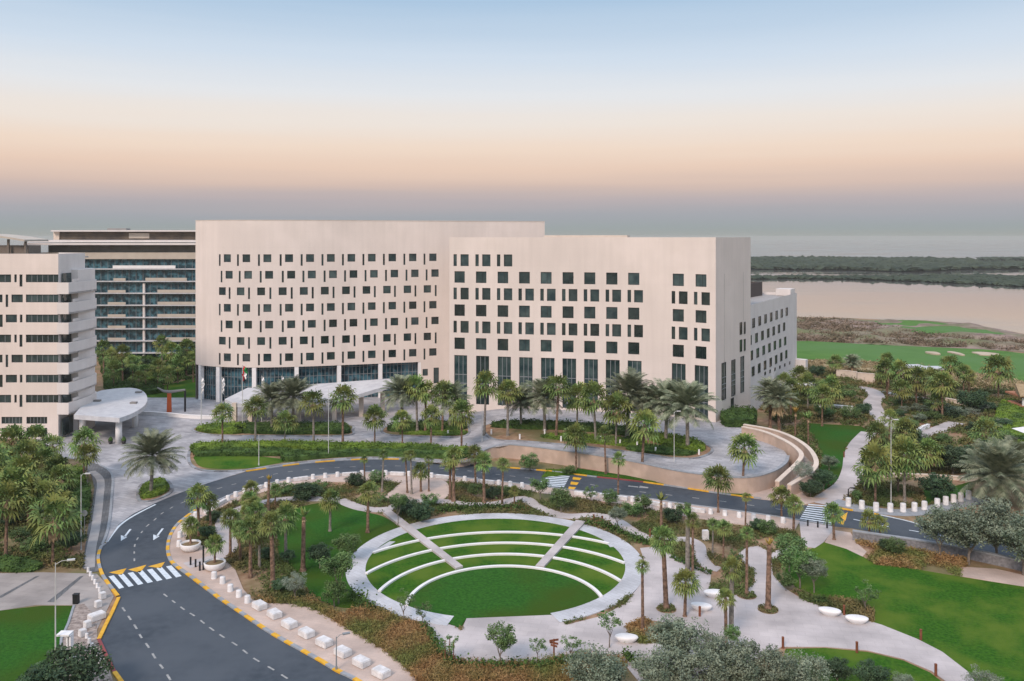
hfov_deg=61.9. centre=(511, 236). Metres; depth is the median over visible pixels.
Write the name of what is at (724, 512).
bollard
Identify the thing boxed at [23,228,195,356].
glass building
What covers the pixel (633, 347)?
window
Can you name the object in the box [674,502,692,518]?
tree
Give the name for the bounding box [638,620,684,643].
planting bed
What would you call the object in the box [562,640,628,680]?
tree
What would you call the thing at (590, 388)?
fan palm
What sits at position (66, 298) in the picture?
balcony door
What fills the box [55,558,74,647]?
street lamp
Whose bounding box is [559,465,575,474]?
tree
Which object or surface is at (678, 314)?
window
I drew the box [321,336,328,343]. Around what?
window
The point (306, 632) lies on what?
concrete block
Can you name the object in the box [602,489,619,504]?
tree
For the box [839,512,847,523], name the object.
road marking
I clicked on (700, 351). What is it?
window
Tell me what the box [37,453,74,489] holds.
fan palm
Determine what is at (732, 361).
tall window
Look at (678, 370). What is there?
tall window
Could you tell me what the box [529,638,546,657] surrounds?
tree
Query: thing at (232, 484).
lane marking
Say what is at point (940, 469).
ground cover
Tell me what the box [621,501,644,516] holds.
tree
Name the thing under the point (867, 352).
fairway
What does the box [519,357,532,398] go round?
tall window
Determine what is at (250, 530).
fan palm
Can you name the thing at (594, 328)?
window
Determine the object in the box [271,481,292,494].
tree
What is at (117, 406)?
entrance canopy
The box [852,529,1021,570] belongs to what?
parapet wall
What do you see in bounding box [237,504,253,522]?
fan palm
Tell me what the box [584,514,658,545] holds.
hedge
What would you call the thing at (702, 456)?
kerb
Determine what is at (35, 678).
tree
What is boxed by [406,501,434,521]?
tree
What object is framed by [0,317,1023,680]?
ground
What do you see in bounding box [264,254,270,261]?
window
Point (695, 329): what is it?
narrow window
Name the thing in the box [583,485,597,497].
tree
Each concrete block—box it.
[78,628,86,637]
[83,619,91,628]
[87,610,105,622]
[94,599,101,607]
[98,591,105,599]
[216,498,226,506]
[252,599,266,610]
[267,607,281,619]
[281,617,297,629]
[293,476,307,481]
[298,626,314,639]
[315,635,332,648]
[334,645,351,658]
[342,472,356,475]
[352,654,370,668]
[371,664,390,679]
[390,471,404,475]
[435,474,448,478]
[480,479,494,483]
[574,491,589,495]
[618,495,627,500]
[651,501,664,506]
[691,507,704,512]
[702,529,708,539]
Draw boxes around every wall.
[138,411,228,418]
[365,542,625,574]
[372,531,609,553]
[378,553,620,591]
[405,565,602,605]
[415,443,789,493]
[599,535,616,546]
[741,426,803,488]
[743,424,818,495]
[819,405,851,409]
[836,370,856,379]
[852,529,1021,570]
[857,372,874,382]
[880,473,977,481]
[918,424,929,431]
[945,398,962,404]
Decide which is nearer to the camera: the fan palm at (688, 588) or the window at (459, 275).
the fan palm at (688, 588)
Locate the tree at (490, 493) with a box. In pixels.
[482,486,500,498]
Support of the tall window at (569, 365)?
in the hotel building at (573, 309)
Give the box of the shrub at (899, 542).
[882,536,907,553]
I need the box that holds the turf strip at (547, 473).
[541,468,752,494]
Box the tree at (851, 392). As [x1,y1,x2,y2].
[835,384,856,397]
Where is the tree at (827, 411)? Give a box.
[812,404,836,417]
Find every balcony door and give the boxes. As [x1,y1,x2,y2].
[62,273,70,281]
[62,294,70,302]
[62,314,70,322]
[62,334,70,342]
[62,354,70,362]
[62,374,70,382]
[62,394,70,402]
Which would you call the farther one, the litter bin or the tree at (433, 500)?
the tree at (433, 500)
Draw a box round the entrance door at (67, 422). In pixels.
[62,415,72,435]
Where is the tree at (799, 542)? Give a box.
[773,533,807,571]
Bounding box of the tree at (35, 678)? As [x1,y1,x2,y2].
[15,659,66,680]
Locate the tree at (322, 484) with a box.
[312,479,326,489]
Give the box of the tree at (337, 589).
[321,578,347,607]
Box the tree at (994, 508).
[962,495,1023,553]
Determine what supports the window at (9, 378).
in the hotel building at (48, 344)
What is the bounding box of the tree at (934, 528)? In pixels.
[913,503,966,554]
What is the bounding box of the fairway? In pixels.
[797,341,1023,381]
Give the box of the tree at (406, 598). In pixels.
[396,588,415,619]
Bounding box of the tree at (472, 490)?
[467,483,482,494]
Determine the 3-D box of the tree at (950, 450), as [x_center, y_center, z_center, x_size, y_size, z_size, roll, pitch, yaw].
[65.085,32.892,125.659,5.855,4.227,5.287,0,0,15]
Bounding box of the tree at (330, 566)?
[316,551,357,603]
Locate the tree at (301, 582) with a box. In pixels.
[279,572,306,597]
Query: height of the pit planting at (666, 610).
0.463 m
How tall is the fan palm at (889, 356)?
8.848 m
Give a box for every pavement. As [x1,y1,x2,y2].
[82,463,111,571]
[84,471,104,567]
[169,472,799,680]
[750,487,827,504]
[830,496,986,515]
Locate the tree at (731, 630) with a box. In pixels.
[722,624,740,644]
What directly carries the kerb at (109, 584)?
on the road
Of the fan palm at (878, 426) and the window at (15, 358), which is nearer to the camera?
the fan palm at (878, 426)
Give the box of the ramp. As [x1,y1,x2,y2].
[785,455,811,487]
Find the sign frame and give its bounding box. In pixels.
[56,630,75,656]
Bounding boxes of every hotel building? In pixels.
[0,253,96,438]
[195,220,544,401]
[449,235,750,421]
[751,281,807,409]
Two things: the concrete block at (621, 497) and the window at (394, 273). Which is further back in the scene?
the window at (394, 273)
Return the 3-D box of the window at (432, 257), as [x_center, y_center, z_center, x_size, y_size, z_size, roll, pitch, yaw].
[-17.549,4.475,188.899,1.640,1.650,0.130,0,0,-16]
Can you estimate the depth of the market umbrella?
142.95 m
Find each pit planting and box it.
[656,603,675,611]
[737,589,756,598]
[758,603,777,612]
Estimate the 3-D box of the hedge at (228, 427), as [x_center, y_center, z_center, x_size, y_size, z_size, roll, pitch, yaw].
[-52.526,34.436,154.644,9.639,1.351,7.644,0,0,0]
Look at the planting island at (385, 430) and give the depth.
151.52 m
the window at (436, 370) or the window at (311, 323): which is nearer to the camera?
the window at (311, 323)
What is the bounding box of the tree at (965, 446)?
[951,444,986,473]
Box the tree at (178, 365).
[165,360,190,372]
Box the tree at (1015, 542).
[986,509,1023,574]
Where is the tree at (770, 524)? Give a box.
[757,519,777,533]
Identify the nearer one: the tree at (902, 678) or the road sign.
the tree at (902, 678)
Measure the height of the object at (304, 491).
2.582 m
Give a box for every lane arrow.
[121,529,130,539]
[153,528,163,539]
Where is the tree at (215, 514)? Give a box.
[204,510,221,521]
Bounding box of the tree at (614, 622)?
[596,610,622,647]
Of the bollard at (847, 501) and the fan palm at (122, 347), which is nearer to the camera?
the bollard at (847, 501)
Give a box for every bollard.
[177,531,182,537]
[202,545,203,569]
[211,571,216,578]
[219,576,225,584]
[227,583,233,591]
[236,589,241,597]
[244,594,250,603]
[708,508,712,514]
[722,510,726,515]
[751,513,755,519]
[845,497,850,506]
[859,500,864,509]
[873,502,878,511]
[887,502,893,512]
[900,502,905,512]
[911,502,917,511]
[921,500,927,509]
[934,498,939,507]
[934,663,936,675]
[942,496,948,504]
[950,493,956,502]
[957,492,963,501]
[965,490,971,499]
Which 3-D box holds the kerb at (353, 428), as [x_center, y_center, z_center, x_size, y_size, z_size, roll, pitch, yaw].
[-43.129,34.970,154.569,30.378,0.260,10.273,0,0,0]
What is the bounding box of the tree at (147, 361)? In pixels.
[129,358,155,370]
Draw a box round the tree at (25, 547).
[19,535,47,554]
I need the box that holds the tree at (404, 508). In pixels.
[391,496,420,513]
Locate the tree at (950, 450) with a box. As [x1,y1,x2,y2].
[931,445,975,474]
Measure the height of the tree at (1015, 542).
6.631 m
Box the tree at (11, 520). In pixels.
[0,511,26,525]
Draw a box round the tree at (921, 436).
[909,428,927,441]
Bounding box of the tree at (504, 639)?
[485,620,516,661]
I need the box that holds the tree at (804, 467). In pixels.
[791,460,813,476]
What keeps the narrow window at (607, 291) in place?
in the hotel building at (573, 309)
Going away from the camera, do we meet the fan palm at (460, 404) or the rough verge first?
the fan palm at (460, 404)
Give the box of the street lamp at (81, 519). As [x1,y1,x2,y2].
[80,473,90,549]
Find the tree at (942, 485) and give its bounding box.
[914,472,957,497]
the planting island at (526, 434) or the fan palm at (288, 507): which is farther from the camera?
the planting island at (526, 434)
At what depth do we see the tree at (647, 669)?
63.83 m
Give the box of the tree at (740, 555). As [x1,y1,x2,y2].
[728,547,744,572]
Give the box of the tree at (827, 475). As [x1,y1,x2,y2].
[812,469,838,486]
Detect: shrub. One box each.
[877,538,891,549]
[882,536,907,553]
[884,397,905,406]
[894,409,906,416]
[911,402,925,411]
[912,413,927,421]
[920,405,934,411]
[925,410,944,420]
[935,433,952,442]
[938,408,959,416]
[950,406,969,415]
[960,663,1004,680]
[963,420,984,430]
[965,407,981,416]
[978,401,999,409]
[994,418,1013,424]
[995,429,1014,436]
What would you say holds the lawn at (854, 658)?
on the ground at (254, 583)
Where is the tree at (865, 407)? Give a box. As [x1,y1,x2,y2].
[855,403,871,412]
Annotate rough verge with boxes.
[808,360,1013,390]
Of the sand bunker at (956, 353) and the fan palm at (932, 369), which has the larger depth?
the sand bunker at (956, 353)
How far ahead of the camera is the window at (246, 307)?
180.11 m
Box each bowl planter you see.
[180,539,200,551]
[204,558,225,571]
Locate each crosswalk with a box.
[109,565,180,588]
[541,476,569,486]
[800,504,830,522]
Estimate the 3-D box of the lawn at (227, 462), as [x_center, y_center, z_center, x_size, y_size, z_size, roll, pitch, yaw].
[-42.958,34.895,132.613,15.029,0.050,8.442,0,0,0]
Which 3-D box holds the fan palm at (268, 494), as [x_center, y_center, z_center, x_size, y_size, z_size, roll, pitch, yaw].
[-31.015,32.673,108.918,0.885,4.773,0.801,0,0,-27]
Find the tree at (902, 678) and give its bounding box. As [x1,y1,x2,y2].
[892,671,914,680]
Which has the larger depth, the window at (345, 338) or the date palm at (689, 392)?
the window at (345, 338)
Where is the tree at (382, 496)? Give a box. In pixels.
[377,492,387,500]
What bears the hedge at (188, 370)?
on the ground at (254, 583)
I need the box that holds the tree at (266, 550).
[256,547,275,558]
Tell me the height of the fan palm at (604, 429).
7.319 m
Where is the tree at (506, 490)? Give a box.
[495,485,510,496]
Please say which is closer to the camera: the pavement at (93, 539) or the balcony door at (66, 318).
the pavement at (93, 539)
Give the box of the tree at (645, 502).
[633,494,652,512]
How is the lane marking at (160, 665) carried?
on the road
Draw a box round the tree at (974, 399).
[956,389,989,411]
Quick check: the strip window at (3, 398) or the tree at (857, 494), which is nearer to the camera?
the tree at (857, 494)
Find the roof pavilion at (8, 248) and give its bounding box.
[0,234,47,253]
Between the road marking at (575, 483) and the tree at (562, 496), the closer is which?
the tree at (562, 496)
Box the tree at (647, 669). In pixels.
[631,644,691,680]
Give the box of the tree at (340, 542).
[331,532,361,552]
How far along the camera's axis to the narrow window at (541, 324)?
162.75 m
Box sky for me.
[0,0,1023,239]
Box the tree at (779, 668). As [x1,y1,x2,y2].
[751,644,803,680]
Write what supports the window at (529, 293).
in the hotel building at (573, 309)
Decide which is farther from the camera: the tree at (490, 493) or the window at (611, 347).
the window at (611, 347)
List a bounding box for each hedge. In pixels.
[0,554,42,572]
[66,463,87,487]
[72,482,92,528]
[103,378,164,394]
[105,359,191,376]
[130,372,156,380]
[138,477,169,498]
[189,438,439,452]
[192,446,291,456]
[196,420,245,433]
[233,420,351,434]
[280,446,471,461]
[301,443,467,450]
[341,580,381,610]
[387,419,467,431]
[399,429,467,435]
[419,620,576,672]
[432,497,530,513]
[489,417,651,436]
[540,432,647,446]
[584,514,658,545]
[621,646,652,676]
[626,442,697,455]
[649,431,705,451]
[669,553,712,574]
[720,404,757,427]
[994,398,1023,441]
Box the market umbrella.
[1012,427,1023,432]
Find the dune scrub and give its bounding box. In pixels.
[797,315,1023,350]
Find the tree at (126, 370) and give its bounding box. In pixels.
[115,363,131,377]
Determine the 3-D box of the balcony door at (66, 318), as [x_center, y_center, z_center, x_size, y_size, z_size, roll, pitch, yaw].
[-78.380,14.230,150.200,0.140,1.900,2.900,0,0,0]
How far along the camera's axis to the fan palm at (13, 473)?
102.97 m
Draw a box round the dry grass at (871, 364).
[799,358,1023,390]
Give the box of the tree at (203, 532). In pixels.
[197,525,215,538]
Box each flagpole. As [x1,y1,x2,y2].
[201,376,204,423]
[221,377,224,401]
[242,365,247,422]
[261,376,264,421]
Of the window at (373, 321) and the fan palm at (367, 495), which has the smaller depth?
the fan palm at (367, 495)
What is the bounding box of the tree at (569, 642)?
[560,635,582,653]
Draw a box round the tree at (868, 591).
[854,579,881,609]
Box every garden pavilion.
[900,364,925,377]
[920,366,943,370]
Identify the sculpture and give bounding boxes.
[157,387,185,411]
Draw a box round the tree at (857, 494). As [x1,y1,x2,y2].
[851,490,862,499]
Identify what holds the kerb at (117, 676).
on the road
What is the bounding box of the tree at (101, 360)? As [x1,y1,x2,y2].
[97,356,110,364]
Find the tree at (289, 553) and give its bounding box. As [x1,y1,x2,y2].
[279,549,296,561]
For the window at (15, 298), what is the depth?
148.23 m
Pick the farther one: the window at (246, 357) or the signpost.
the window at (246, 357)
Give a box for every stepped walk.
[383,509,462,569]
[535,520,584,567]
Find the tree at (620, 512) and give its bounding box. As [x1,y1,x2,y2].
[608,506,627,524]
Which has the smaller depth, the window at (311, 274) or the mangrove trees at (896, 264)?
the window at (311, 274)
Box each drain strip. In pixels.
[0,576,37,597]
[48,576,82,601]
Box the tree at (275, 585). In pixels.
[270,576,289,589]
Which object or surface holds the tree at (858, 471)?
on the ground at (254, 583)
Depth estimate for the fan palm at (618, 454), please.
114.70 m
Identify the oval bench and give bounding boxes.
[615,633,637,643]
[690,602,711,610]
[703,589,719,597]
[818,606,841,616]
[845,614,868,623]
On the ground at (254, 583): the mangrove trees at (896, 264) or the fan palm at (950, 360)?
the fan palm at (950, 360)
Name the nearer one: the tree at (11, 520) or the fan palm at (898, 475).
the tree at (11, 520)
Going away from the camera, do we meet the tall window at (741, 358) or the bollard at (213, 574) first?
the bollard at (213, 574)
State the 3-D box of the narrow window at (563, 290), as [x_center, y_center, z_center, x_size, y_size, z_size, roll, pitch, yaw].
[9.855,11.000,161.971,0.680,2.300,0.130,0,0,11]
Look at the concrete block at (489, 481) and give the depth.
120.67 m
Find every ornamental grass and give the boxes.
[257,594,629,680]
[624,616,682,643]
[855,538,970,576]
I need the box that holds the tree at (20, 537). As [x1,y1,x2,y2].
[8,526,32,544]
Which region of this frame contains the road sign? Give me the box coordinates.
[82,510,86,533]
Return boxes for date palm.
[118,427,185,490]
[251,381,287,426]
[269,374,316,417]
[378,374,421,418]
[428,379,471,424]
[500,382,538,424]
[521,374,566,430]
[603,366,653,437]
[626,383,669,439]
[637,378,685,438]
[652,377,722,445]
[749,376,791,428]
[756,381,800,430]
[843,353,862,370]
[950,436,1023,510]
[990,435,1023,490]
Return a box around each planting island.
[139,485,169,500]
[190,446,479,469]
[194,425,352,434]
[383,427,467,435]
[486,424,710,457]
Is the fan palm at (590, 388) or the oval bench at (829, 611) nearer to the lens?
the oval bench at (829, 611)
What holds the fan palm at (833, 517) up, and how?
on the ground at (254, 583)
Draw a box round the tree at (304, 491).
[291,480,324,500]
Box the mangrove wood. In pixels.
[975,256,1023,259]
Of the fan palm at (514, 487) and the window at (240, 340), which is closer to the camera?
the fan palm at (514, 487)
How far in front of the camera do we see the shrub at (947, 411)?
163.99 m
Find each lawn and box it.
[0,606,71,680]
[147,378,195,397]
[194,456,283,468]
[277,502,397,607]
[365,519,624,622]
[408,567,603,627]
[557,468,741,494]
[779,648,939,680]
[785,542,1023,680]
[809,423,866,489]
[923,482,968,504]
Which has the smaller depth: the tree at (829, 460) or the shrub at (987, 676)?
the shrub at (987, 676)
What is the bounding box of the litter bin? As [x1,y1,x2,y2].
[72,593,79,603]
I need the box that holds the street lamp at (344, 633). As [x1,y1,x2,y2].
[335,631,349,669]
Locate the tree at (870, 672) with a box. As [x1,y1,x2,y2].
[850,658,893,680]
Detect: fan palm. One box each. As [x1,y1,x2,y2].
[0,423,29,452]
[0,443,11,471]
[0,452,40,480]
[0,464,36,524]
[0,479,33,553]
[6,437,44,473]
[12,472,45,522]
[18,424,50,448]
[25,478,63,519]
[25,492,85,564]
[29,445,53,479]
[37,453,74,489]
[38,434,66,453]
[42,463,78,493]
[49,490,80,533]
[65,426,102,472]
[72,443,100,482]
[95,340,112,372]
[102,359,123,382]
[103,346,119,379]
[111,343,131,380]
[122,354,142,382]
[128,370,147,387]
[135,363,154,383]
[150,358,165,382]
[152,334,170,367]
[156,365,176,389]
[159,342,183,374]
[166,358,187,382]
[177,338,195,375]
[179,516,200,543]
[182,351,195,381]
[184,482,212,535]
[200,491,219,534]
[204,532,226,562]
[210,402,235,441]
[219,507,242,555]
[230,520,246,560]
[235,516,263,578]
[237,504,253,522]
[238,491,258,515]
[241,395,269,440]
[241,480,260,505]
[244,500,266,547]
[245,495,261,511]
[248,525,269,568]
[257,510,285,587]
[266,475,271,511]
[266,484,281,504]
[271,409,298,438]
[272,499,298,556]
[295,506,310,571]
[297,388,327,440]
[317,487,340,531]
[327,384,358,441]
[356,480,379,532]
[360,455,367,478]
[361,404,388,440]
[378,449,387,491]
[389,409,416,442]
[400,451,408,492]
[402,372,429,430]
[404,449,416,493]
[411,379,435,430]
[412,461,430,491]
[420,404,441,442]
[423,454,433,491]
[429,379,456,430]
[440,455,458,499]
[443,445,465,501]
[448,397,476,445]
[465,443,482,482]
[473,369,499,435]
[473,451,491,502]
[493,379,523,435]
[495,457,510,503]
[509,485,520,505]
[541,373,572,435]
[561,421,590,469]
[563,381,591,422]
[575,379,609,439]
[593,425,612,473]
[600,389,634,445]
[611,450,626,494]
[626,407,660,461]
[635,559,649,630]
[649,523,677,609]
[656,491,666,526]
[670,568,701,616]
[681,505,690,570]
[684,512,701,573]
[700,463,734,512]
[707,517,718,555]
[714,587,737,642]
[715,519,733,558]
[719,554,743,635]
[727,432,764,475]
[739,526,754,595]
[741,493,750,525]
[764,538,772,610]
[766,485,791,515]
[776,371,790,380]
[782,377,800,415]
[784,494,805,530]
[789,365,808,396]
[792,407,798,435]
[794,371,819,407]
[803,411,811,445]
[807,382,836,425]
[816,373,844,408]
[822,501,845,539]
[825,354,846,369]
[851,439,898,501]
[859,507,880,531]
[865,420,890,445]
[870,514,889,532]
[872,357,897,395]
[874,370,889,383]
[877,408,899,440]
[878,351,894,388]
[881,433,928,502]
[887,358,914,399]
[889,416,918,438]
[889,451,911,492]
[891,377,914,405]
[901,364,930,402]
[915,367,935,398]
[916,436,948,472]
[923,370,960,418]
[924,392,946,410]
[925,366,940,392]
[937,355,961,385]
[953,363,973,390]
[959,368,978,391]
[966,416,1005,442]
[979,353,1018,397]
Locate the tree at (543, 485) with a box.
[528,478,550,498]
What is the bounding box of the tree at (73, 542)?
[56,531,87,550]
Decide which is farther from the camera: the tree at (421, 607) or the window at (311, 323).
the window at (311, 323)
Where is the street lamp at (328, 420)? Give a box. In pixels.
[328,388,328,452]
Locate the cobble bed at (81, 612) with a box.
[61,604,112,680]
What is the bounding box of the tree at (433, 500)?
[420,493,439,504]
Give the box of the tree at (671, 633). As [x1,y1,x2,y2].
[644,613,711,656]
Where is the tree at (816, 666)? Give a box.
[788,646,836,680]
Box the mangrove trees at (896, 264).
[751,255,1023,271]
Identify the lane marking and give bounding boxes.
[108,504,155,540]
[122,607,170,679]
[133,466,525,560]
[163,594,287,678]
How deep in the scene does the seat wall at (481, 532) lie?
99.41 m
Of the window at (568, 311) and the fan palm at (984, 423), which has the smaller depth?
the fan palm at (984, 423)
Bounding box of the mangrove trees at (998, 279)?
[751,273,1023,286]
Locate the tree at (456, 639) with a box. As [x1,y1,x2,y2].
[439,634,458,655]
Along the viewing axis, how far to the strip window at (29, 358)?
148.23 m
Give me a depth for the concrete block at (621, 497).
113.21 m
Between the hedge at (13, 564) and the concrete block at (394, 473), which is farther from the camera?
the concrete block at (394, 473)
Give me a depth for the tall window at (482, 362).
165.32 m
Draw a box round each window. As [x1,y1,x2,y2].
[0,274,10,281]
[0,315,2,326]
[0,335,10,341]
[0,375,2,386]
[0,395,10,402]
[2,417,21,423]
[6,315,16,321]
[6,375,16,381]
[12,295,22,301]
[12,355,22,361]
[26,274,57,281]
[26,295,57,301]
[26,315,57,321]
[26,335,57,341]
[26,355,57,361]
[26,375,57,381]
[26,395,57,402]
[27,417,46,423]
[219,287,225,294]
[219,337,225,344]
[224,254,230,261]
[224,304,230,311]
[224,353,230,360]
[226,271,232,278]
[226,321,232,327]
[237,287,243,294]
[237,337,243,344]
[243,254,249,261]
[243,304,249,311]
[243,354,249,360]
[245,271,251,278]
[245,321,251,328]
[257,287,264,294]
[257,337,264,344]
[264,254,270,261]
[264,304,270,311]
[264,354,270,360]
[265,271,272,278]
[265,321,272,327]
[279,287,286,294]
[279,337,286,344]
[285,254,292,261]
[285,304,292,311]
[285,353,292,360]
[287,271,294,278]
[287,320,294,327]
[300,287,307,294]
[300,336,307,343]
[306,254,313,261]
[306,304,313,310]
[306,353,313,359]
[308,271,315,277]
[308,320,315,327]
[321,287,328,294]
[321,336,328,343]
[327,254,334,261]
[327,303,334,310]
[327,352,334,359]
[329,270,336,277]
[329,319,336,326]
[342,286,349,293]
[342,335,349,342]
[348,254,354,261]
[348,303,354,309]
[348,351,354,358]
[350,270,356,277]
[350,319,356,326]
[363,286,369,293]
[363,335,369,341]
[368,254,375,260]
[368,302,375,309]
[368,350,375,357]
[370,270,377,277]
[370,318,377,325]
[383,286,390,292]
[383,334,390,341]
[389,254,395,260]
[389,302,395,308]
[389,350,395,356]
[391,270,397,276]
[391,318,397,324]
[404,285,410,292]
[404,333,410,340]
[409,254,415,260]
[409,301,415,308]
[409,349,415,356]
[411,270,417,276]
[411,317,417,324]
[423,369,427,375]
[424,285,430,292]
[424,333,430,339]
[429,254,435,260]
[429,301,435,308]
[429,348,435,355]
[431,269,438,276]
[431,317,438,323]
[434,368,438,382]
[454,254,456,265]
[454,288,456,298]
[454,321,456,332]
[455,271,464,282]
[455,304,464,315]
[455,337,464,348]
[455,355,466,400]
[461,254,468,265]
[461,288,468,299]
[461,321,468,332]
[476,254,478,265]
[476,271,485,282]
[476,288,478,299]
[476,305,485,315]
[476,321,478,332]
[476,338,485,349]
[476,356,488,404]
[482,254,489,265]
[482,288,489,299]
[482,321,489,332]
[497,254,499,265]
[497,288,499,299]
[497,322,499,333]
[498,272,507,282]
[498,305,507,316]
[498,339,507,350]
[498,357,510,405]
[504,254,511,265]
[504,288,511,299]
[504,322,511,333]
[519,272,529,283]
[519,288,521,299]
[519,306,529,316]
[519,322,521,333]
[519,339,529,350]
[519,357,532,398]
[525,289,533,300]
[525,322,533,333]
[540,289,543,300]
[540,323,543,334]
[541,272,551,283]
[541,306,551,317]
[541,340,551,351]
[541,358,554,406]
[547,289,555,300]
[547,323,555,334]
[562,289,565,300]
[562,323,565,334]
[563,272,573,283]
[563,306,573,317]
[563,340,573,351]
[563,358,575,407]
[569,289,576,300]
[569,323,576,334]
[584,272,594,283]
[584,289,586,300]
[584,307,594,318]
[584,324,586,335]
[584,341,594,352]
[584,359,597,408]
[590,289,598,301]
[590,324,598,335]
[606,273,616,284]
[606,290,608,301]
[606,307,616,318]
[606,324,608,335]
[606,341,616,353]
[606,360,619,409]
[612,290,620,301]
[612,324,620,336]
[628,273,638,284]
[628,290,630,301]
[628,307,638,319]
[628,325,630,336]
[628,342,638,353]
[628,360,641,410]
[634,290,642,302]
[634,325,642,336]
[672,291,674,303]
[672,326,674,338]
[672,363,685,413]
[673,274,683,285]
[673,309,683,321]
[673,344,683,356]
[679,291,687,303]
[679,327,687,339]
[694,292,696,304]
[694,328,696,340]
[695,365,707,417]
[696,274,705,286]
[696,310,705,322]
[696,346,705,358]
[702,292,709,304]
[702,328,709,341]
[722,362,725,399]
[731,359,734,396]
[740,356,743,392]
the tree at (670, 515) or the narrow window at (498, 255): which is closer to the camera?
the tree at (670, 515)
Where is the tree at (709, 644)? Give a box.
[695,631,733,677]
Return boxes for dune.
[797,318,1023,351]
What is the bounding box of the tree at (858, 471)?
[852,468,870,490]
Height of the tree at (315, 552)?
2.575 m
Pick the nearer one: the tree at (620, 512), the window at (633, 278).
the tree at (620, 512)
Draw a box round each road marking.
[109,562,164,574]
[568,477,580,488]
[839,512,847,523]
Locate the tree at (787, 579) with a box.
[775,570,796,590]
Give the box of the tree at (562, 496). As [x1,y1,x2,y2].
[549,486,571,512]
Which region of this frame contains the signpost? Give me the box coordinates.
[549,639,558,654]
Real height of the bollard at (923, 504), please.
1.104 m
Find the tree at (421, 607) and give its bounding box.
[413,601,431,621]
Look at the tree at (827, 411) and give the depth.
163.37 m
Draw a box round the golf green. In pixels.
[875,320,1002,333]
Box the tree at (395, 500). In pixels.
[389,493,407,523]
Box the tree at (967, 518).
[933,502,1004,564]
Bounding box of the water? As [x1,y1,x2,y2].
[0,240,1023,333]
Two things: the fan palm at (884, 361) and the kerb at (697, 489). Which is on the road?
the kerb at (697, 489)
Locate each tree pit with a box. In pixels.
[656,606,675,612]
[737,592,755,599]
[758,607,777,613]
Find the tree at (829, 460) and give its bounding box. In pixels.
[821,455,839,469]
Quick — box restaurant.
[1005,384,1023,406]
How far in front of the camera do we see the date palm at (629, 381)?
137.46 m
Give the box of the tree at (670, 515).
[663,507,682,521]
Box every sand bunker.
[925,351,940,354]
[947,351,964,355]
[972,352,998,355]
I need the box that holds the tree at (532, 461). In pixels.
[518,452,539,469]
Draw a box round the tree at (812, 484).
[798,479,824,496]
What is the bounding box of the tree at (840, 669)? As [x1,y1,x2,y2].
[823,656,853,680]
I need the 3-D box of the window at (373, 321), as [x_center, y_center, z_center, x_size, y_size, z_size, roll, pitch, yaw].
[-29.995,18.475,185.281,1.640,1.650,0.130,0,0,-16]
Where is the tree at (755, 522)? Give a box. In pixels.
[749,518,766,531]
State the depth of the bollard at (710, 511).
107.48 m
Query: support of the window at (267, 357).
in the hotel building at (322, 301)
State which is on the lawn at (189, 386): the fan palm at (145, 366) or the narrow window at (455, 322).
the fan palm at (145, 366)
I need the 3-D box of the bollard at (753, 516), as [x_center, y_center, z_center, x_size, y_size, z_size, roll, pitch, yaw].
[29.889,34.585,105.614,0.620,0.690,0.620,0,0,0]
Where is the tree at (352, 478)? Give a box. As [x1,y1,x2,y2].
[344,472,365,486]
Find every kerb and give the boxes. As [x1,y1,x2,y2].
[59,605,74,666]
[97,543,119,595]
[97,597,120,638]
[97,638,115,671]
[99,464,113,543]
[112,671,123,680]
[136,477,173,501]
[166,509,361,680]
[187,446,481,471]
[191,424,354,436]
[196,471,830,525]
[246,458,470,471]
[381,426,470,437]
[482,423,713,458]
[508,467,596,476]
[597,476,642,481]
[643,481,760,498]
[842,508,878,514]
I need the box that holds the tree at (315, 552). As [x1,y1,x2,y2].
[305,542,334,567]
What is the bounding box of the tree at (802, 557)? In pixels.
[778,544,817,587]
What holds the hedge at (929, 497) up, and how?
on the ground at (254, 583)
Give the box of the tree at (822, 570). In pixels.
[798,557,827,592]
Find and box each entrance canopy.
[74,388,146,443]
[225,379,392,421]
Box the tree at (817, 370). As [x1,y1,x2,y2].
[809,365,826,377]
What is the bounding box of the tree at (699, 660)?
[664,646,730,680]
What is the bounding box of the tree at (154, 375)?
[151,371,169,378]
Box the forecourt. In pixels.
[23,396,786,542]
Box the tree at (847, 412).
[839,405,861,417]
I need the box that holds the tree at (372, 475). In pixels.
[368,469,385,481]
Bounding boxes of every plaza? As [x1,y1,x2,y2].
[0,572,113,628]
[428,546,973,680]
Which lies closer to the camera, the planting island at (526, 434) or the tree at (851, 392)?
the planting island at (526, 434)
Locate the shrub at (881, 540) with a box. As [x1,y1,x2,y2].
[877,538,891,549]
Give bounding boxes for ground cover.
[0,463,93,569]
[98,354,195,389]
[184,477,873,630]
[759,364,1022,496]
[798,592,874,621]
[843,480,973,507]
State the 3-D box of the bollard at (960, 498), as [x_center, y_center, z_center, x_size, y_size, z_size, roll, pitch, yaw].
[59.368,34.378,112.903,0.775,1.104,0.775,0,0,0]
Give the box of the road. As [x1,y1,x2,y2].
[100,460,1023,680]
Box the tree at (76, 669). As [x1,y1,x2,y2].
[23,641,113,680]
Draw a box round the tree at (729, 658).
[710,635,773,680]
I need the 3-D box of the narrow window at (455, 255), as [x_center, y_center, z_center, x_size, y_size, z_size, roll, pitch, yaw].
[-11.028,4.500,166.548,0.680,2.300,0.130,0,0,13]
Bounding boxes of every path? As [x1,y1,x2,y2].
[184,496,339,567]
[338,496,676,540]
[346,513,644,625]
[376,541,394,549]
[385,478,448,498]
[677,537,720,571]
[772,549,786,558]
[799,521,831,547]
[815,431,878,504]
[825,530,866,556]
[859,386,895,428]
[920,421,962,437]
[960,567,1023,586]

